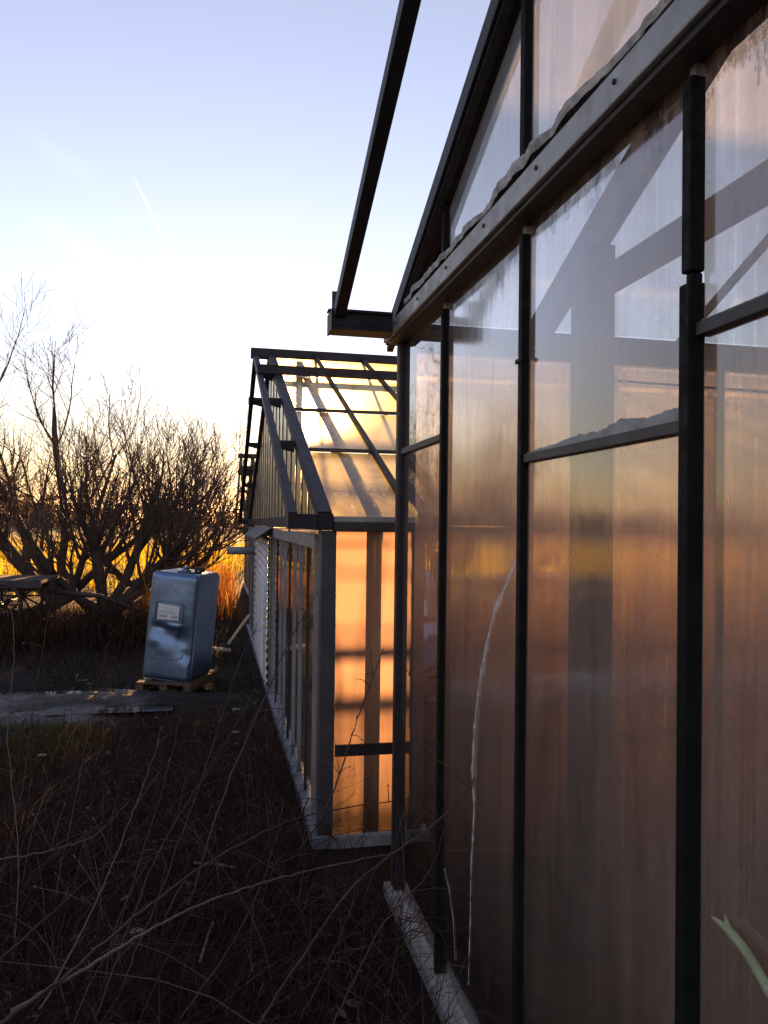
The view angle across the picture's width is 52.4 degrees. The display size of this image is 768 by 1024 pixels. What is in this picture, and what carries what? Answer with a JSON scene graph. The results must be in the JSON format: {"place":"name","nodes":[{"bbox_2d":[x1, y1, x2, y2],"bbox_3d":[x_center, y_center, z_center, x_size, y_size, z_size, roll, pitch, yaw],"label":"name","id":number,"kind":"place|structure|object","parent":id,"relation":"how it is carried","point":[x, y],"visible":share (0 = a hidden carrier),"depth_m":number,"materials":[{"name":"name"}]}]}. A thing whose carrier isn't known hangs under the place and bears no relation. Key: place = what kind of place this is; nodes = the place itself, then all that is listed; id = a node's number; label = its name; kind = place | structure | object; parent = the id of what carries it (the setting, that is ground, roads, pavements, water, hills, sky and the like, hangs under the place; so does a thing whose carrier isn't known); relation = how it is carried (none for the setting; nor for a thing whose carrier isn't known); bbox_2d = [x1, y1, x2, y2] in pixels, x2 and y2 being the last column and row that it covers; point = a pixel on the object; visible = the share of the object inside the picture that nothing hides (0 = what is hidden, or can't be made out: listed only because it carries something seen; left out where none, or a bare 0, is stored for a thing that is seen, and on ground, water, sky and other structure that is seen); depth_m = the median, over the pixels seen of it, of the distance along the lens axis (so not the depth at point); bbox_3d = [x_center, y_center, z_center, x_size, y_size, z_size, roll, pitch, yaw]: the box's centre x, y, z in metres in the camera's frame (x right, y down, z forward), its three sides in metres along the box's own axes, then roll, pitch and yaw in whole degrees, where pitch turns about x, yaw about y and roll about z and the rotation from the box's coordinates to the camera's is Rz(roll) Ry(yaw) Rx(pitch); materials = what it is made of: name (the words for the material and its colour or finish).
{"place":"outdoors","nodes":[
{"label":"outdoors","id":0,"kind":"place"},
{"bbox_2d":[0,688,240,729],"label":"muddy track","id":1,"kind":"structure","parent":0,"point":[81,702],"depth_m":7.25,"materials":[{"name":"brown soil"}]},
{"bbox_2d":[0,688,177,715],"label":"puddle","id":2,"kind":"object","parent":1,"relation":"on","point":[114,708],"visible":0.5,"depth_m":7.25,"materials":[{"name":"grey liquid"}]},
{"bbox_2d":[0,537,243,597],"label":"straw field","id":3,"kind":"structure","parent":0,"point":[91,582],"depth_m":27.22,"materials":[{"name":"yellow plant"}]},
{"bbox_2d":[0,594,256,692],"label":"rough grass","id":4,"kind":"structure","parent":0,"point":[48,662],"depth_m":9.66,"materials":[{"name":"brown plant"}]},
{"bbox_2d":[0,522,474,1023],"bbox_3d":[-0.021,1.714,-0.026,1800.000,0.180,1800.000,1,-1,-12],"label":"ground","id":5,"kind":"structure","parent":0,"point":[21,683],"depth_m":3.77,"materials":[{"name":"brown plant"}]},
{"bbox_2d":[0,595,26,957],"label":"dead stalk","id":6,"kind":"object","parent":5,"relation":"on","point":[12,788],"visible":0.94,"depth_m":3.09,"materials":[{"name":"brown plant"}]},
{"bbox_2d":[0,439,50,525],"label":"bare tree","id":7,"kind":"object","parent":5,"relation":"on","point":[2,490],"visible":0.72,"depth_m":14.97,"materials":[{"name":"brown plant"}]},
{"bbox_2d":[0,568,54,884],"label":"dead stalk","id":8,"kind":"object","parent":5,"relation":"on","point":[29,736],"visible":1,"depth_m":3.29,"materials":[{"name":"brown plant"}]},
{"bbox_2d":[0,716,119,789],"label":"green grass","id":9,"kind":"structure","parent":5,"relation":"on","point":[48,740],"depth_m":5.86,"materials":[{"name":"plant"}]},
{"bbox_2d":[0,575,136,620],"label":"farm wagon","id":10,"kind":"object","parent":5,"relation":"on","point":[20,585],"visible":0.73,"depth_m":13.03,"materials":[{"name":"brown wood"}]},
{"bbox_2d":[0,586,149,658],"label":"dead weeds","id":11,"kind":"object","parent":5,"relation":"on","point":[131,623],"visible":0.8,"depth_m":10.63,"materials":[{"name":"brown plant"}]},
{"bbox_2d":[0,271,231,603],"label":"bare tree","id":12,"kind":"object","parent":5,"relation":"on","point":[87,578],"visible":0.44,"depth_m":16.14,"materials":[{"name":"brown plant"}]},
{"bbox_2d":[0,374,257,612],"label":"bare tree","id":13,"kind":"object","parent":5,"relation":"on","point":[95,549],"visible":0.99,"depth_m":14.47,"materials":[{"name":"brown plant"}]},
{"bbox_2d":[129,927,143,933],"bbox_3d":[-0.988,1.672,3.120,0.056,0.011,0.042,1,-1,-12],"label":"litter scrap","id":14,"kind":"object","parent":5,"relation":"on","point":[131,932],"visible":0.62,"depth_m":3.11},
{"bbox_2d":[0,493,285,530],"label":"distant wood","id":15,"kind":"object","parent":5,"relation":"on","point":[71,518],"depth_m":152.28,"materials":[{"name":"brown plant"}]},
{"bbox_2d":[110,701,181,959],"bbox_3d":[-0.867,1.129,2.865,0.235,0.789,0.404,1,-1,-12],"label":"dead stalk","id":16,"kind":"object","parent":5,"relation":"on","point":[147,835],"visible":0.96,"depth_m":2.84,"materials":[{"name":"brown plant"}]},
{"bbox_2d":[58,405,252,596],"bbox_3d":[-4.763,-0.176,17.357,5.261,4.512,3.237,1,-1,-12],"label":"bare tree","id":17,"kind":"object","parent":5,"relation":"on","point":[116,572],"visible":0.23,"depth_m":17.35,"materials":[{"name":"brown plant"}]},
{"bbox_2d":[135,670,218,691],"bbox_3d":[-2.147,1.751,8.159,0.580,0.078,0.800,1,-1,8],"label":"pallet","id":18,"kind":"object","parent":5,"relation":"on","point":[195,683],"visible":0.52,"depth_m":7.84,"materials":[{"name":"brown wood"}]},
{"bbox_2d":[143,566,219,681],"bbox_3d":[-2.107,1.144,8.146,0.518,1.185,0.667,6,0,8],"label":"oil tank","id":19,"kind":"object","parent":18,"relation":"on","point":[181,625],"visible":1,"depth_m":7.85,"materials":[{"name":"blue metal"}]},
{"bbox_2d":[118,553,248,622],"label":"tall weeds","id":20,"kind":"object","parent":5,"relation":"on","point":[226,593],"visible":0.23,"depth_m":14.76,"materials":[{"name":"yellow plant"}]},
{"bbox_2d":[120,619,271,989],"bbox_3d":[-0.688,0.983,2.965,0.107,1.068,1.040,0,-1,15],"label":"dead stalk","id":21,"kind":"object","parent":5,"relation":"on","point":[186,820],"visible":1,"depth_m":2.82,"materials":[{"name":"brown plant"}]},
{"bbox_2d":[151,458,241,567],"bbox_3d":[-5.016,0.255,20.839,3.001,3.671,2.586,1,-1,-12],"label":"bare tree","id":22,"kind":"object","parent":5,"relation":"on","point":[215,520],"visible":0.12,"depth_m":21.04,"materials":[{"name":"brown plant"}]},
{"bbox_2d":[199,921,213,962],"bbox_3d":[-0.693,1.675,3.053,0.011,0.018,0.293,1,-1,-3],"label":"stick","id":23,"kind":"object","parent":5,"relation":"on","point":[204,947],"visible":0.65,"depth_m":3.00,"materials":[{"name":"wood"}]},
{"bbox_2d":[194,862,236,868],"bbox_3d":[-0.808,1.684,3.725,0.218,0.020,0.013,0,-1,13],"label":"stick","id":24,"kind":"object","parent":5,"relation":"on","point":[235,867],"visible":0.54,"depth_m":3.71,"materials":[{"name":"wood"}]},
{"bbox_2d":[213,647,231,651],"bbox_3d":[-2.174,1.790,10.199,0.378,0.050,0.103,0,-1,20],"label":"bark piece","id":25,"kind":"object","parent":5,"relation":"on","point":[221,648],"visible":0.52,"depth_m":10.14,"materials":[{"name":"brown wood"}]},
{"bbox_2d":[227,614,249,644],"bbox_3d":[-2.002,1.619,10.750,0.346,0.421,0.144,1,-1,-31],"label":"board","id":26,"kind":"object","parent":5,"relation":"on","point":[238,629],"visible":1,"depth_m":10.70,"materials":[{"name":"brown wood"}]},
{"bbox_2d":[0,695,480,1023],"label":"bramble thicket","id":27,"kind":"object","parent":5,"relation":"on","point":[205,889],"visible":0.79,"depth_m":3.14,"materials":[{"name":"brown plant"}]},
{"bbox_2d":[0,800,129,859],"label":"dead stalk","id":28,"kind":"object","parent":27,"relation":"on","point":[64,840],"visible":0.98,"depth_m":2.83,"materials":[{"name":"brown plant"}]},
{"bbox_2d":[0,816,163,959],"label":"dead stalk","id":29,"kind":"object","parent":27,"relation":"on","point":[28,934],"visible":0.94,"depth_m":2.50,"materials":[{"name":"brown plant"}]},
{"bbox_2d":[55,625,120,897],"bbox_3d":[-1.130,0.912,2.992,0.129,0.955,0.376,1,-1,-3],"label":"dead stalk","id":30,"kind":"object","parent":27,"relation":"on","point":[81,770],"visible":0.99,"depth_m":2.95,"materials":[{"name":"brown plant"}]},
{"bbox_2d":[33,726,169,1009],"bbox_3d":[-0.947,1.111,2.584,0.162,0.634,0.697,0,-1,17],"label":"dead stalk","id":31,"kind":"object","parent":27,"relation":"on","point":[94,905],"visible":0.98,"depth_m":2.49,"materials":[{"name":"brown plant"}]},
{"bbox_2d":[94,690,254,1019],"bbox_3d":[-0.706,1.105,2.760,0.141,0.750,1.026,0,-1,22],"label":"dead stalk","id":32,"kind":"object","parent":27,"relation":"on","point":[98,1011],"visible":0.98,"depth_m":2.56,"materials":[{"name":"brown plant"}]},
{"bbox_2d":[0,784,399,1023],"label":"bramble cane","id":33,"kind":"object","parent":27,"relation":"on","point":[43,992],"visible":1,"depth_m":2.32,"materials":[{"name":"brown plant"}]},
{"bbox_2d":[10,853,390,1012],"bbox_3d":[-0.498,1.345,2.670,0.087,0.133,1.595,0,-1,39],"label":"bramble cane","id":34,"kind":"object","parent":27,"relation":"on","point":[91,965],"visible":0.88,"depth_m":2.40,"materials":[{"name":"brown plant"}]},
{"bbox_2d":[258,726,488,1023],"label":"bramble cane","id":35,"kind":"object","parent":27,"relation":"on","point":[321,928],"visible":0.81,"depth_m":2.57,"materials":[{"name":"brown plant"}]},
{"bbox_2d":[180,799,316,1019],"bbox_3d":[-0.515,1.318,2.699,0.541,0.510,0.339,1,-1,-39],"label":"dead stalk","id":36,"kind":"object","parent":5,"relation":"on","point":[203,985],"visible":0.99,"depth_m":2.57,"materials":[{"name":"brown plant"}]},
{"bbox_2d":[188,592,317,904],"bbox_3d":[-0.585,1.038,3.702,0.318,1.253,0.902,1,-1,10],"label":"dead stalk","id":37,"kind":"object","parent":5,"relation":"on","point":[210,835],"visible":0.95,"depth_m":3.63,"materials":[{"name":"brown plant"}]},
{"bbox_2d":[234,454,336,616],"bbox_3d":[-0.747,0.491,18.353,5.320,3.568,7.920,1,-1,-12],"label":"greenhouse","id":38,"kind":"object","parent":5,"relation":"on","point":[246,557],"visible":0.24,"depth_m":18.73,"materials":[{"name":"metal"}]},
{"bbox_2d":[227,347,396,849],"bbox_3d":[2.957,0.242,9.346,9.400,3.878,8.900,1,-1,-12],"label":"greenhouse","id":39,"kind":"object","parent":5,"relation":"on","point":[344,492],"visible":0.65,"depth_m":4.81,"materials":[{"name":"metal"}]},
{"bbox_2d":[299,868,372,1019],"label":"dead stalk","id":40,"kind":"object","parent":5,"relation":"on","point":[335,945],"visible":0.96,"depth_m":2.66,"materials":[{"name":"brown plant"}]},
{"bbox_2d":[299,637,392,850],"bbox_3d":[-0.110,1.070,3.670,0.525,0.978,0.235,1,-1,7],"label":"dead stalk","id":41,"kind":"object","parent":5,"relation":"on","point":[320,819],"visible":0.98,"depth_m":3.63,"materials":[{"name":"brown plant"}]},
{"bbox_2d":[333,799,462,1023],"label":"dead stalk","id":42,"kind":"object","parent":5,"relation":"on","point":[418,808],"visible":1,"depth_m":2.44,"materials":[{"name":"brown plant"}]},
{"bbox_2d":[327,0,767,1023],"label":"greenhouse","id":43,"kind":"object","parent":5,"relation":"on","point":[581,612],"visible":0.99,"depth_m":2.31,"materials":[{"name":"metal"}]},
{"bbox_2d":[711,915,767,998],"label":"broken stem","id":44,"kind":"object","parent":5,"relation":"on","point":[736,939],"visible":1,"depth_m":1.21,"materials":[{"name":"plant"}]},
{"bbox_2d":[0,0,758,522],"label":"sky","id":45,"kind":"structure","parent":0,"point":[184,175],"materials":[{"name":"blue"}]}
]}

